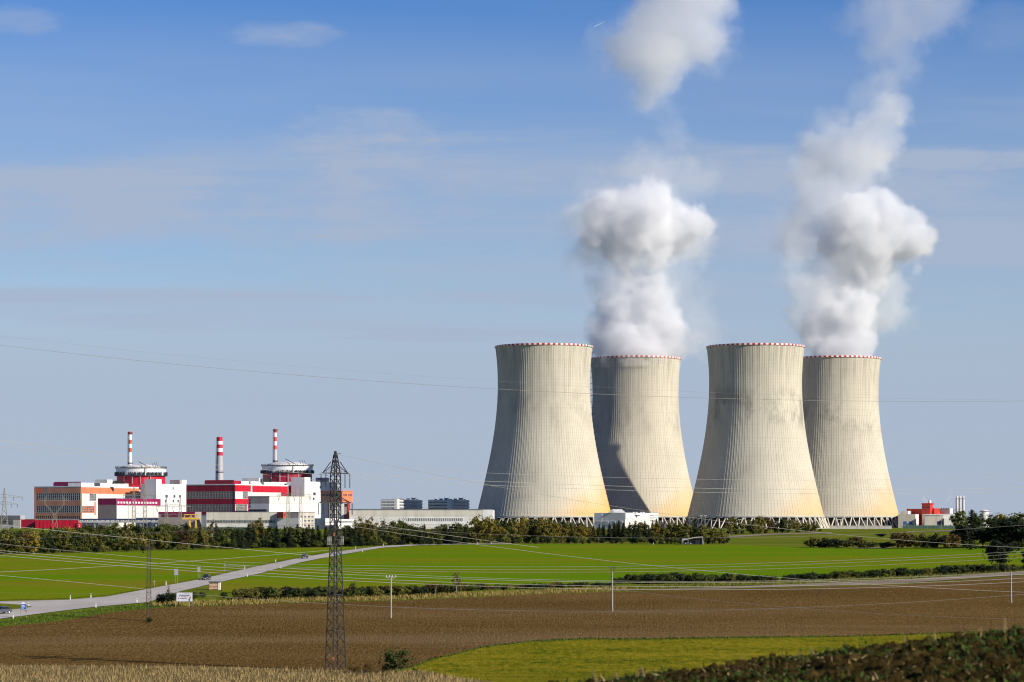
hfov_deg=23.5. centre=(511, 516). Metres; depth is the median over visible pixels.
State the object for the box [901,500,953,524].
boiler house
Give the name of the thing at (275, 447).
ventilation stack
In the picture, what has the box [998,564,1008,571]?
bush
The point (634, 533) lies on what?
spruce tree
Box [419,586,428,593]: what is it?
bush
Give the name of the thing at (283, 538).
broadleaf tree
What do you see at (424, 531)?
spruce tree
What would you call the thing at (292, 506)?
portal pylon
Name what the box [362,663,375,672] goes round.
bush
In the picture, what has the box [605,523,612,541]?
spruce tree
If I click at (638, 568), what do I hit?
overhead wire
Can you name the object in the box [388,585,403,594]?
bush
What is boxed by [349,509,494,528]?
industrial building
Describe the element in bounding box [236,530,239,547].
spruce tree
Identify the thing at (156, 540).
overhead wire
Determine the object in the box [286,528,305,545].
broadleaf tree
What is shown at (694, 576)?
bush
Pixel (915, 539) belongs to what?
bush
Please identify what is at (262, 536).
spruce tree
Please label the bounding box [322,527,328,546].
spruce tree
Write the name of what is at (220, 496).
turbine hall
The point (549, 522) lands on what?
broadleaf tree
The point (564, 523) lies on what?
broadleaf tree
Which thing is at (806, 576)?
bush
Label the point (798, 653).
crop stubs
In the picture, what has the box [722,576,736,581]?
bush
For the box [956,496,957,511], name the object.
flue stack
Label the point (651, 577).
bush
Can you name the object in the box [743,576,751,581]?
bush
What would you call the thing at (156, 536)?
broadleaf tree
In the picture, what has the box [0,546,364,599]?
crop field
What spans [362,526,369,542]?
spruce tree
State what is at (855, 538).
bush
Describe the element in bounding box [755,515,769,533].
broadleaf tree
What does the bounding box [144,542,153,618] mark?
lattice mast
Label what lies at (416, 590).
bush
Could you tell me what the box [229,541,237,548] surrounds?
bush
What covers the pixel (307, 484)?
reactor building
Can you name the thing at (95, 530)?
broadleaf tree
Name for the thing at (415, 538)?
broadleaf tree
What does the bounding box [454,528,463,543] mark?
broadleaf tree
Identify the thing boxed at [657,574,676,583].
bush
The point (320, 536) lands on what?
spruce tree
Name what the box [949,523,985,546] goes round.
broadleaf tree
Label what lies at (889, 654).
leaf litter
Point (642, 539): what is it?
bush
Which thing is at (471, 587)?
bush
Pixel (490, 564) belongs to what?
crop field
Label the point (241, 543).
spruce tree
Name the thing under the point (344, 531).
spruce tree
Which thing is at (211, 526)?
broadleaf tree
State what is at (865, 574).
bush
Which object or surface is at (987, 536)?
broadleaf tree
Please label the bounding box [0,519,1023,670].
ground
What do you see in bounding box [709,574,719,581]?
bush
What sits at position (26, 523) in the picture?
industrial building
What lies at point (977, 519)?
broadleaf tree
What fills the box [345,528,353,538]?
broadleaf tree
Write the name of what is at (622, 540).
bush
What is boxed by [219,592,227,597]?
bush
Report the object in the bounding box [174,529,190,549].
broadleaf tree
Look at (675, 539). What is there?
bush
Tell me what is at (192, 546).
bush
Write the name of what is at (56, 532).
broadleaf tree
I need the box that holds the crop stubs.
[592,617,1005,681]
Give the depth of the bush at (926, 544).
1093.10 m
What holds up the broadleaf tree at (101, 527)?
on the ground at (784, 540)
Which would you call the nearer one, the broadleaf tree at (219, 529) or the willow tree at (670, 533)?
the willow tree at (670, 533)
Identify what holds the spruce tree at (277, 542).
on the ground at (784, 540)
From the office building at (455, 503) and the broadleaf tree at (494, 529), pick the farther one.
the office building at (455, 503)
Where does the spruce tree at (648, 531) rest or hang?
on the ground at (784, 540)
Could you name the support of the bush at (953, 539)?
on the ground at (784, 540)
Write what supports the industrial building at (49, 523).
on the ground at (784, 540)
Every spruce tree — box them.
[121,524,128,545]
[183,522,190,544]
[195,528,201,547]
[211,524,221,541]
[228,530,237,548]
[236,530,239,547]
[238,530,246,548]
[243,523,251,542]
[246,527,252,547]
[248,530,258,547]
[259,529,266,546]
[263,531,269,546]
[273,529,281,547]
[285,527,293,547]
[299,527,312,547]
[309,527,315,546]
[315,525,321,539]
[316,530,323,546]
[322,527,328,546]
[342,527,347,540]
[344,526,354,546]
[353,526,358,545]
[356,527,364,545]
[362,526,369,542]
[376,528,385,544]
[416,530,424,544]
[422,524,426,538]
[442,527,448,538]
[447,527,455,543]
[461,526,468,543]
[596,524,603,542]
[600,525,605,539]
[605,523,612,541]
[611,523,615,538]
[614,520,621,538]
[620,525,626,541]
[625,522,632,541]
[632,524,637,537]
[636,523,641,540]
[641,525,647,541]
[645,526,651,541]
[966,509,974,526]
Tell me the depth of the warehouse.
2202.15 m
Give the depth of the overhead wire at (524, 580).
535.31 m
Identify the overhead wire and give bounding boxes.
[0,440,319,474]
[0,550,1023,582]
[0,555,1013,589]
[0,575,159,590]
[2,345,962,401]
[3,525,320,556]
[4,336,973,399]
[5,446,321,480]
[6,544,1022,581]
[7,553,1019,586]
[8,549,335,571]
[14,522,331,539]
[185,593,1022,611]
[232,557,1023,571]
[236,553,1023,569]
[241,551,1018,566]
[339,454,1020,547]
[341,524,1010,591]
[346,477,1022,493]
[354,521,532,546]
[355,474,1023,489]
[384,525,1020,537]
[413,469,1023,479]
[588,585,1023,619]
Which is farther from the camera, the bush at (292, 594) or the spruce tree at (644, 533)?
the spruce tree at (644, 533)
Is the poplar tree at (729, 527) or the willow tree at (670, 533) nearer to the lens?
the willow tree at (670, 533)
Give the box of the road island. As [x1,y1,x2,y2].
[0,603,30,608]
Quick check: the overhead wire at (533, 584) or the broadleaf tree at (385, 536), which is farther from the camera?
the broadleaf tree at (385, 536)
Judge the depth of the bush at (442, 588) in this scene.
623.65 m
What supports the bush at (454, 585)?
on the ground at (784, 540)
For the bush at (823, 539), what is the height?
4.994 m
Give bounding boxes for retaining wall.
[830,526,891,528]
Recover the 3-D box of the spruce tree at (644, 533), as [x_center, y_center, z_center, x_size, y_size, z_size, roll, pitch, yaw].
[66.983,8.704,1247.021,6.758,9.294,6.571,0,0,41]
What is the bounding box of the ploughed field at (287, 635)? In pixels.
[0,576,1023,670]
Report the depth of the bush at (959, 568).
751.08 m
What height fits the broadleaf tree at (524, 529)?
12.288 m
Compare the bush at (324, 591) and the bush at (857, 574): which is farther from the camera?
the bush at (857, 574)
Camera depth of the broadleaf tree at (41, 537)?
1011.15 m
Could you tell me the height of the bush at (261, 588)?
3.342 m
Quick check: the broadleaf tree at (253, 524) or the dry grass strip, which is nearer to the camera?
the dry grass strip
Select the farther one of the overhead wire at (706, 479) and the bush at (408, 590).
the bush at (408, 590)
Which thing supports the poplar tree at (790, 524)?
on the ground at (784, 540)
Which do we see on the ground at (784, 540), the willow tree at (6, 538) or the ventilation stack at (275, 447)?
the willow tree at (6, 538)
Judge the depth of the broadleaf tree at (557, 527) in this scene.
1245.61 m
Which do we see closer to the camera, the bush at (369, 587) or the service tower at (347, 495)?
the bush at (369, 587)
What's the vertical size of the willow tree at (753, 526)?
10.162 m
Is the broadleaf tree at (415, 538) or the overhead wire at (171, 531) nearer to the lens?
the overhead wire at (171, 531)
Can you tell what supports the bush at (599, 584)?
on the ground at (784, 540)
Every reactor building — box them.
[112,461,186,511]
[260,459,335,517]
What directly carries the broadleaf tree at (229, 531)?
on the ground at (784, 540)
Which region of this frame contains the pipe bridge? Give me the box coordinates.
[79,519,157,528]
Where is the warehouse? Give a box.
[898,514,918,527]
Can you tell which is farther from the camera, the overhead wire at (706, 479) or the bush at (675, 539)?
the bush at (675, 539)
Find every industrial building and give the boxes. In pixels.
[0,515,24,527]
[13,519,38,527]
[35,520,81,527]
[98,498,160,527]
[158,512,200,527]
[206,512,276,527]
[248,496,311,511]
[315,518,353,528]
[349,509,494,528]
[923,514,962,524]
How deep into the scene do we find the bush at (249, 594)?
599.80 m
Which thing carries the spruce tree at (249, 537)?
on the ground at (784, 540)
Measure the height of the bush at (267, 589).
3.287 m
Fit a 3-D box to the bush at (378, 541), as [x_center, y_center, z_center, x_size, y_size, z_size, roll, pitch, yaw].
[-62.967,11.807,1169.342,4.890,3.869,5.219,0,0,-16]
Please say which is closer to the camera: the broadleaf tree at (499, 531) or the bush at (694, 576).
the bush at (694, 576)
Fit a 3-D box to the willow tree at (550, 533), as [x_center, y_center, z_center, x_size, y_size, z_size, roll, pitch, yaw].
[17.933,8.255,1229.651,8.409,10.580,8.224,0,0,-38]
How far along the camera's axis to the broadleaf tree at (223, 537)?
1091.11 m
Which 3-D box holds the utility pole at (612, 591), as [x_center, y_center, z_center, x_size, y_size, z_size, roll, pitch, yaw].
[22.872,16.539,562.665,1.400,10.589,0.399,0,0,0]
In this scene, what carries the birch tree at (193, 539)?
on the ground at (784, 540)
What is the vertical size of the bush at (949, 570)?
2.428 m
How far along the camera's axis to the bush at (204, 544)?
1067.37 m
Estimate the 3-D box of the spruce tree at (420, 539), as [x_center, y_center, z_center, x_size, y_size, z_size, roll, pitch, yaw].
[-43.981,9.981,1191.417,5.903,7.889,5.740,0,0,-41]
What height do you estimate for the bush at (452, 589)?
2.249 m
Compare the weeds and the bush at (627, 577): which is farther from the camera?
the bush at (627, 577)
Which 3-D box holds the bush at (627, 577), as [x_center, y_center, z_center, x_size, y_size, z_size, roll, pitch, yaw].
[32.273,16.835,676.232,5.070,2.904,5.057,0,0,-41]
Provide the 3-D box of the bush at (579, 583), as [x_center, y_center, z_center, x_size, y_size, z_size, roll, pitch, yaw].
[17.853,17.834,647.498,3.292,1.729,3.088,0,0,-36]
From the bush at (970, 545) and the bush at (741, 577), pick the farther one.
the bush at (970, 545)
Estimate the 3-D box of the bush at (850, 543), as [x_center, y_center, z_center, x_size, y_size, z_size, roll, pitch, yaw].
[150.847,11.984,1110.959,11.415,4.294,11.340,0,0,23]
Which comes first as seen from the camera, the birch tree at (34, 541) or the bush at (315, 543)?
the birch tree at (34, 541)
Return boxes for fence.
[204,527,255,530]
[902,525,981,528]
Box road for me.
[0,543,511,618]
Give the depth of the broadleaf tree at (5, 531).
1084.50 m
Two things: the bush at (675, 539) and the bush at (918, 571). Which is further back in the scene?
the bush at (675, 539)
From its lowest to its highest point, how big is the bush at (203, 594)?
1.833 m
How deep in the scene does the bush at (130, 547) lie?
1023.88 m
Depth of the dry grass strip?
396.88 m
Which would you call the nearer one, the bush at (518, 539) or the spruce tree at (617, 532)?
the bush at (518, 539)
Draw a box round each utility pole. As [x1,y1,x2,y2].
[386,575,395,617]
[609,566,614,610]
[1008,567,1013,602]
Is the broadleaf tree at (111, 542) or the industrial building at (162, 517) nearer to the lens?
the broadleaf tree at (111, 542)
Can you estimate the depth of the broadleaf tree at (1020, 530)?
1082.85 m
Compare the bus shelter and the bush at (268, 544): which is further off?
the bush at (268, 544)
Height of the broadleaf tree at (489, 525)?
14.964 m
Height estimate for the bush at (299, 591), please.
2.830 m
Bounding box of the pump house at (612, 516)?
[594,509,657,528]
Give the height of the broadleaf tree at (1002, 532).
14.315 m
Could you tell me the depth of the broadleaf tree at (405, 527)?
1244.49 m
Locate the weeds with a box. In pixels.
[553,623,1023,681]
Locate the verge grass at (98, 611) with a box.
[0,602,173,625]
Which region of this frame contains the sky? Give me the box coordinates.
[0,0,1023,518]
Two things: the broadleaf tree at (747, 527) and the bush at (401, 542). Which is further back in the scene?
the broadleaf tree at (747, 527)
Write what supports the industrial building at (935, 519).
on the ground at (784, 540)
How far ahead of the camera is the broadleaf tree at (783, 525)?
1578.44 m
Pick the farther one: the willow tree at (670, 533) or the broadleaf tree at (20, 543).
the willow tree at (670, 533)
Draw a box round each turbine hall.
[34,479,140,527]
[186,478,290,526]
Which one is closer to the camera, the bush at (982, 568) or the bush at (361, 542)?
the bush at (982, 568)
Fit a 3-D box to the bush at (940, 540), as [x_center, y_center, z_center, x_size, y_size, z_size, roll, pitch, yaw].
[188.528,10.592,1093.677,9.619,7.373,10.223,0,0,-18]
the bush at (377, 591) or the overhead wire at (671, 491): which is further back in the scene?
the bush at (377, 591)
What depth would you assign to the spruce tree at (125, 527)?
1116.74 m
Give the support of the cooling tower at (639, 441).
on the ground at (784, 540)
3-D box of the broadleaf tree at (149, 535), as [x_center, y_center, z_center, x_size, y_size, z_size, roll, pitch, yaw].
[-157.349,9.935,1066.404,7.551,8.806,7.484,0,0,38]
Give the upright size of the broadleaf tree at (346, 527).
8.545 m
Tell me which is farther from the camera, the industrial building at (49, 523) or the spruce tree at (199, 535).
the industrial building at (49, 523)
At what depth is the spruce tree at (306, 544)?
1120.60 m
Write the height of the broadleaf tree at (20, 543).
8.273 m
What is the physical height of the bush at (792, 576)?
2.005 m
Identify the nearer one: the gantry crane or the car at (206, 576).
the car at (206, 576)
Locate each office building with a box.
[277,512,314,528]
[380,498,422,508]
[428,497,469,508]
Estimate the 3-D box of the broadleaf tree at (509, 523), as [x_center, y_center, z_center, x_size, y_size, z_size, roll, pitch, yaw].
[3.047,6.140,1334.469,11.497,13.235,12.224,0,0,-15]
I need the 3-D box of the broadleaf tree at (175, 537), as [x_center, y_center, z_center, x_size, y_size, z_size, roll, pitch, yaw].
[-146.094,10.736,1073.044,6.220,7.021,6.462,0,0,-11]
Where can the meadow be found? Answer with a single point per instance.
(648, 650)
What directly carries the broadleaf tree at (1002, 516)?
on the ground at (784, 540)
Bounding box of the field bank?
[586,627,1023,681]
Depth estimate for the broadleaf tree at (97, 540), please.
1025.53 m
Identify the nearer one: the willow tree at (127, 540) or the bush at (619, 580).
the bush at (619, 580)
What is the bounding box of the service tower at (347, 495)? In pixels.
[320,491,352,518]
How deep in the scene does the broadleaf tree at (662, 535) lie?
1197.44 m
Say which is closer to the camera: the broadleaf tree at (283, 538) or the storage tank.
the broadleaf tree at (283, 538)
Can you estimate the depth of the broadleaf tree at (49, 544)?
1001.80 m
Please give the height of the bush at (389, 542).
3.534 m
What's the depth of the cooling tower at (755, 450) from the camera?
2061.98 m
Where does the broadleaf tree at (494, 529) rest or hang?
on the ground at (784, 540)
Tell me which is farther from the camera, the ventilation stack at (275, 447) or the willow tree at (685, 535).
the ventilation stack at (275, 447)
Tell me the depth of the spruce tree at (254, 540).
1102.32 m
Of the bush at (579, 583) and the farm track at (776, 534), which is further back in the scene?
the farm track at (776, 534)
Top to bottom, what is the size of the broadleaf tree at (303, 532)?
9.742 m
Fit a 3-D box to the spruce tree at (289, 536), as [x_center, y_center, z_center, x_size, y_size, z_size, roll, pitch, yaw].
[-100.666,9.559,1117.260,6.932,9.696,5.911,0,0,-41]
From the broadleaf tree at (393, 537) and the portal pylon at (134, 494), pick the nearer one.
the broadleaf tree at (393, 537)
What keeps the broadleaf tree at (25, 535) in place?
on the ground at (784, 540)
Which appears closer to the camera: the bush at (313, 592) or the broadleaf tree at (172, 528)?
the bush at (313, 592)
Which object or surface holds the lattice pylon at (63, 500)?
on the ground at (784, 540)
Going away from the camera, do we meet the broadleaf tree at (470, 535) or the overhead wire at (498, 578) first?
the overhead wire at (498, 578)
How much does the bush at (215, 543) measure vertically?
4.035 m
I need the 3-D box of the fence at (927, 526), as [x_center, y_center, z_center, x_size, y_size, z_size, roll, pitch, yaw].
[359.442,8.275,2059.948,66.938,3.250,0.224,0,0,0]
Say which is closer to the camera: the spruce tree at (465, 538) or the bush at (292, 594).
the bush at (292, 594)
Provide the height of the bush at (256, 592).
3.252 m
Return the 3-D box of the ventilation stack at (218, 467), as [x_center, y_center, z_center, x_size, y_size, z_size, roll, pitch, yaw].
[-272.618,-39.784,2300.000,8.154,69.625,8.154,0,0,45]
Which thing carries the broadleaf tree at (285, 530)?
on the ground at (784, 540)
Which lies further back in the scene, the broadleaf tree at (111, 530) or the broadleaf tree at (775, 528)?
the broadleaf tree at (775, 528)
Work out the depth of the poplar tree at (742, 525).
1524.36 m
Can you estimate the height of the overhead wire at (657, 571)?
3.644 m
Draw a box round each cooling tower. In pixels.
[478,343,610,527]
[591,355,692,527]
[683,343,829,528]
[802,355,897,527]
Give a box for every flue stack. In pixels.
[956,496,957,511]
[959,496,960,511]
[962,496,964,510]
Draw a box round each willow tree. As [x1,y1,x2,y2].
[0,530,12,553]
[75,527,91,548]
[119,530,134,550]
[156,527,172,549]
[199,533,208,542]
[466,514,485,542]
[540,523,555,540]
[662,523,677,543]
[680,523,693,539]
[707,526,719,543]
[729,517,739,533]
[748,519,759,533]
[804,521,811,530]
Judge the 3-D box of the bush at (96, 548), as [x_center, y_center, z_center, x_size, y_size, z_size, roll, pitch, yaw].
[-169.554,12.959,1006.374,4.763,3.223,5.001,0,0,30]
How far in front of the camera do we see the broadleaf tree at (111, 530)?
1143.77 m
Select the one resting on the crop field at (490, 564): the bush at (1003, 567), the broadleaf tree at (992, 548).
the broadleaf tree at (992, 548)
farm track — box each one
[605,571,1023,590]
[729,532,831,536]
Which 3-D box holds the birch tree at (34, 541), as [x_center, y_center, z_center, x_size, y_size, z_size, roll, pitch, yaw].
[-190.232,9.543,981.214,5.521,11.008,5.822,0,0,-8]
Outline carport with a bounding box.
[681,537,702,544]
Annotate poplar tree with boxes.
[674,520,684,543]
[698,522,709,543]
[725,517,733,534]
[739,519,744,533]
[787,517,792,528]
[814,520,818,531]
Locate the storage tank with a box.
[979,510,989,526]
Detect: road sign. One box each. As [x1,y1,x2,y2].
[21,602,26,610]
[174,569,177,582]
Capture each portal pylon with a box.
[123,486,155,529]
[156,497,190,527]
[278,485,310,527]
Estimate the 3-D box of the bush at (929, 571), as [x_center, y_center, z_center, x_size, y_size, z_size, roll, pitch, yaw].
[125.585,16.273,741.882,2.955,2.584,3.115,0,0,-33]
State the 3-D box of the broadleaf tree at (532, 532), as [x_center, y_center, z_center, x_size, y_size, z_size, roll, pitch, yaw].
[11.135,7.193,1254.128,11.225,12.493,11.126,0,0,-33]
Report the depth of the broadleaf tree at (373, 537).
1168.48 m
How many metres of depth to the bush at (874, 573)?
717.61 m
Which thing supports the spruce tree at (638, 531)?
on the ground at (784, 540)
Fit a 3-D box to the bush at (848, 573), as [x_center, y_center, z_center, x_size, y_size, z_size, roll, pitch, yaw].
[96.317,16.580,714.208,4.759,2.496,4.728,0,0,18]
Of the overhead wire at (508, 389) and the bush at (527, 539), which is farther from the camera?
the bush at (527, 539)
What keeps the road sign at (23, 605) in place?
on the ground at (784, 540)
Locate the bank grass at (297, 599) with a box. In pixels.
[152,586,628,606]
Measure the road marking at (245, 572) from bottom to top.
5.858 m
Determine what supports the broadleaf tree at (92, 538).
on the ground at (784, 540)
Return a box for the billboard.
[175,592,192,606]
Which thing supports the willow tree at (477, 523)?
on the ground at (784, 540)
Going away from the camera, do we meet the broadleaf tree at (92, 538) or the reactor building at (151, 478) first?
the broadleaf tree at (92, 538)
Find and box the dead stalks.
[563,624,1023,681]
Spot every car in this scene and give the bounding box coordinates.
[0,606,11,612]
[202,574,210,579]
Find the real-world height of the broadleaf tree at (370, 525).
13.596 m
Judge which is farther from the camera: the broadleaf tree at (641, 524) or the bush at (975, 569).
the broadleaf tree at (641, 524)
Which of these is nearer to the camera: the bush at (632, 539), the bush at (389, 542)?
the bush at (389, 542)
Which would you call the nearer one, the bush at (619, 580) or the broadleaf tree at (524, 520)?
the bush at (619, 580)
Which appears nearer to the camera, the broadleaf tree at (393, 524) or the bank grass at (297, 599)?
the bank grass at (297, 599)
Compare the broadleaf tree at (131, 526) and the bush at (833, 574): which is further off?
the broadleaf tree at (131, 526)
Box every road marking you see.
[157,543,478,587]
[160,546,384,591]
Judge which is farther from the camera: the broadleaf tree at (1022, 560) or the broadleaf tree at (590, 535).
the broadleaf tree at (590, 535)
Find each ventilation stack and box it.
[128,432,132,464]
[215,437,222,479]
[273,429,277,462]
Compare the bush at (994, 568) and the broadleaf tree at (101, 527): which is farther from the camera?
the broadleaf tree at (101, 527)
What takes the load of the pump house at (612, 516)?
on the ground at (784, 540)
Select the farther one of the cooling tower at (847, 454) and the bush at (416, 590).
the cooling tower at (847, 454)
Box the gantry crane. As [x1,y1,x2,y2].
[182,514,199,527]
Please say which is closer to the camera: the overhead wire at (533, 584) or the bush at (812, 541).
the overhead wire at (533, 584)
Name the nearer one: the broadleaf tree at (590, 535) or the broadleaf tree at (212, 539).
the broadleaf tree at (212, 539)
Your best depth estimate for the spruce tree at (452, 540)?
1206.69 m
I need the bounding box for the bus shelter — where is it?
[209,581,221,589]
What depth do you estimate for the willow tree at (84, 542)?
1015.41 m
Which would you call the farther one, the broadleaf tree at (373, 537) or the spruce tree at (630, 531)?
the spruce tree at (630, 531)
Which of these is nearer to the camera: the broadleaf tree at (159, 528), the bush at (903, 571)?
the bush at (903, 571)
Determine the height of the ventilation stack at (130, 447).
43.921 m
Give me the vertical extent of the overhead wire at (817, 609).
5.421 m
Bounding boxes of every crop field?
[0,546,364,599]
[222,544,1023,591]
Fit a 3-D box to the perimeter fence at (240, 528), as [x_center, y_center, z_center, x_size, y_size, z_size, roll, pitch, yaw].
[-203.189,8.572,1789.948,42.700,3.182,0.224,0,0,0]
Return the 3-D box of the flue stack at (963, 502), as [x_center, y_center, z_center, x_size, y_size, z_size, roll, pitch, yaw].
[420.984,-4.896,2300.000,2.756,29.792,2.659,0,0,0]
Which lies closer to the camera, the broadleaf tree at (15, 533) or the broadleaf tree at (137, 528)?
the broadleaf tree at (15, 533)
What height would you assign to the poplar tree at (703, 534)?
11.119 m
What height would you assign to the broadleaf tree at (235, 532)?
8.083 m
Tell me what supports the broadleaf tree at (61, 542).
on the ground at (784, 540)
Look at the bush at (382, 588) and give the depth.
615.63 m
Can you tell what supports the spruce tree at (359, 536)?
on the ground at (784, 540)
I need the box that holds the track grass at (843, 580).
[629,568,1023,588]
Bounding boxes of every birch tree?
[27,527,40,552]
[138,528,147,548]
[189,534,196,544]
[650,520,661,543]
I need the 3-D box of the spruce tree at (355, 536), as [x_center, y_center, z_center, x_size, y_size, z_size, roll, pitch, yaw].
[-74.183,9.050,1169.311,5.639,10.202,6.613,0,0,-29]
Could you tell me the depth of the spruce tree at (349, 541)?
1143.54 m
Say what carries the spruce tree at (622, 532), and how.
on the ground at (784, 540)
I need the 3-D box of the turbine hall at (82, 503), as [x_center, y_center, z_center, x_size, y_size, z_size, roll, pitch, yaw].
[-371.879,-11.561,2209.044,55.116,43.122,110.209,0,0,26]
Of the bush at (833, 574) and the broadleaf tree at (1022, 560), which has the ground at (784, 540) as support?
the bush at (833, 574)
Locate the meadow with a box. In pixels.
[414,632,988,681]
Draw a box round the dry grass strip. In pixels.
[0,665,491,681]
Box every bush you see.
[38,546,44,552]
[48,545,57,552]
[68,545,76,552]
[90,545,100,551]
[100,545,108,551]
[124,543,133,550]
[154,543,163,549]
[155,592,173,602]
[168,593,176,601]
[190,543,198,549]
[192,592,198,598]
[199,592,206,597]
[202,542,209,548]
[208,540,219,548]
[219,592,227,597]
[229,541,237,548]
[230,589,244,599]
[241,588,254,597]
[244,587,259,598]
[256,585,274,597]
[258,589,267,598]
[263,587,279,597]
[265,587,281,598]
[266,541,272,547]
[270,589,284,597]
[280,586,293,597]
[287,588,297,597]
[294,587,306,596]
[306,589,321,596]
[311,586,323,595]
[312,540,322,546]
[318,587,335,596]
[335,587,350,596]
[345,661,362,671]
[348,587,364,596]
[357,540,363,545]
[359,586,369,595]
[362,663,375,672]
[366,585,375,595]
[367,587,383,595]
[375,538,383,545]
[378,586,386,595]
[386,539,392,544]
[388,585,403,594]
[398,540,405,544]
[402,585,414,593]
[411,585,423,594]
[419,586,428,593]
[425,584,438,592]
[433,584,450,591]
[445,585,457,592]
[452,584,463,592]
[453,537,461,543]
[467,584,477,590]
[473,583,485,589]
[484,537,494,542]
[503,537,510,542]
[508,536,516,543]
[515,536,522,543]
[522,536,531,542]
[536,583,544,588]
[543,537,551,543]
[559,537,565,543]
[570,537,579,542]
[575,582,585,587]
[594,581,604,586]
[613,577,625,582]
[618,537,625,543]
[621,573,636,582]
[629,537,636,543]
[633,575,643,581]
[639,536,647,542]
[642,573,657,583]
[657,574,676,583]
[668,572,684,581]
[670,537,679,542]
[687,572,702,580]
[702,575,714,581]
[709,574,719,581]
[716,576,723,581]
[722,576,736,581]
[735,573,746,581]
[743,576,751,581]
[752,574,762,580]
[767,576,778,580]
[785,574,797,579]
[799,573,812,580]
[803,537,821,547]
[808,571,817,579]
[814,537,832,547]
[818,574,829,579]
[819,538,846,547]
[830,571,841,578]
[835,572,844,578]
[840,571,852,577]
[841,539,854,546]
[847,536,865,540]
[852,571,863,577]
[853,540,874,547]
[859,571,869,576]
[867,569,880,576]
[877,541,894,547]
[878,568,892,576]
[888,532,914,548]
[894,567,909,575]
[905,532,927,548]
[911,568,924,575]
[919,536,935,548]
[925,567,931,574]
[928,533,945,547]
[932,567,939,574]
[936,565,947,574]
[942,533,960,547]
[946,567,959,572]
[948,564,966,572]
[962,541,978,549]
[964,564,974,572]
[970,564,978,571]
[976,563,991,571]
[987,565,999,572]
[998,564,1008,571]
[1008,564,1018,570]
[1009,541,1023,550]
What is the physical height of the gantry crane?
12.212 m
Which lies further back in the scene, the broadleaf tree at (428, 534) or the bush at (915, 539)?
the broadleaf tree at (428, 534)
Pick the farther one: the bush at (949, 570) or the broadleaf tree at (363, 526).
the broadleaf tree at (363, 526)
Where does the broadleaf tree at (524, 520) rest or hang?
on the ground at (784, 540)
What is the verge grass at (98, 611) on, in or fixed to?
on the ground at (784, 540)
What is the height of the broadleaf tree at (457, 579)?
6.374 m
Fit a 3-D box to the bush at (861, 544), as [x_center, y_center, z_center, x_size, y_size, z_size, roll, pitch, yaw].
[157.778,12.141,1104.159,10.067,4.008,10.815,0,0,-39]
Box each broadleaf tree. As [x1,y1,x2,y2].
[0,530,12,535]
[5,534,27,553]
[10,530,20,537]
[18,529,32,552]
[35,531,46,547]
[41,533,55,552]
[45,528,62,540]
[47,527,73,552]
[58,526,75,546]
[69,531,85,552]
[78,524,97,533]
[86,531,97,550]
[91,525,106,541]
[91,532,105,546]
[95,522,109,541]
[101,533,120,551]
[104,523,121,538]
[120,521,138,537]
[125,531,141,549]
[133,524,147,545]
[143,530,155,545]
[150,521,169,540]
[152,531,163,545]
[162,523,178,543]
[170,534,180,548]
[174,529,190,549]
[185,522,201,539]
[194,525,210,537]
[207,519,217,535]
[208,536,216,543]
[216,527,225,536]
[216,530,229,546]
[224,524,235,540]
[230,527,245,539]
[247,522,257,534]
[255,517,266,539]
[265,524,280,539]
[276,531,287,543]
[279,526,294,535]
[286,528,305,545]
[293,527,311,546]
[341,524,352,538]
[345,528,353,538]
[349,583,357,595]
[351,516,370,537]
[362,517,378,535]
[365,528,379,545]
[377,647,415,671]
[380,530,389,543]
[385,528,401,543]
[386,519,404,535]
[397,518,411,538]
[403,531,411,541]
[407,523,422,533]
[408,531,418,542]
[425,527,437,541]
[429,529,441,542]
[436,524,451,537]
[447,522,463,535]
[451,572,460,593]
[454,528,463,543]
[459,525,471,538]
[466,531,475,540]
[479,516,497,543]
[491,525,500,540]
[494,525,506,538]
[497,520,513,537]
[502,525,520,536]
[507,517,520,532]
[514,516,532,536]
[515,519,528,542]
[525,519,538,539]
[531,520,554,540]
[534,517,552,531]
[551,521,562,537]
[557,518,569,529]
[558,525,570,540]
[567,525,578,542]
[575,522,588,538]
[575,525,588,540]
[583,528,594,539]
[632,521,649,535]
[657,524,667,541]
[689,525,701,539]
[715,527,727,542]
[745,519,753,532]
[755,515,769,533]
[765,517,773,529]
[772,522,780,532]
[777,518,789,532]
[791,518,801,532]
[949,509,968,529]
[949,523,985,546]
[965,512,984,525]
[970,521,995,546]
[978,523,1008,542]
[982,537,1016,564]
[984,513,1001,526]
[987,518,1023,545]
[994,513,1008,520]
[1002,512,1023,543]
[1004,513,1023,541]
[1010,520,1023,539]
[1019,551,1023,564]
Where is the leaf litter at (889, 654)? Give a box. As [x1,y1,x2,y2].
[608,630,1009,679]
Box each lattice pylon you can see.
[0,488,18,531]
[39,495,69,527]
[318,451,352,669]
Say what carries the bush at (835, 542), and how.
on the ground at (784, 540)
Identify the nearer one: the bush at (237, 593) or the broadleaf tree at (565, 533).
the bush at (237, 593)

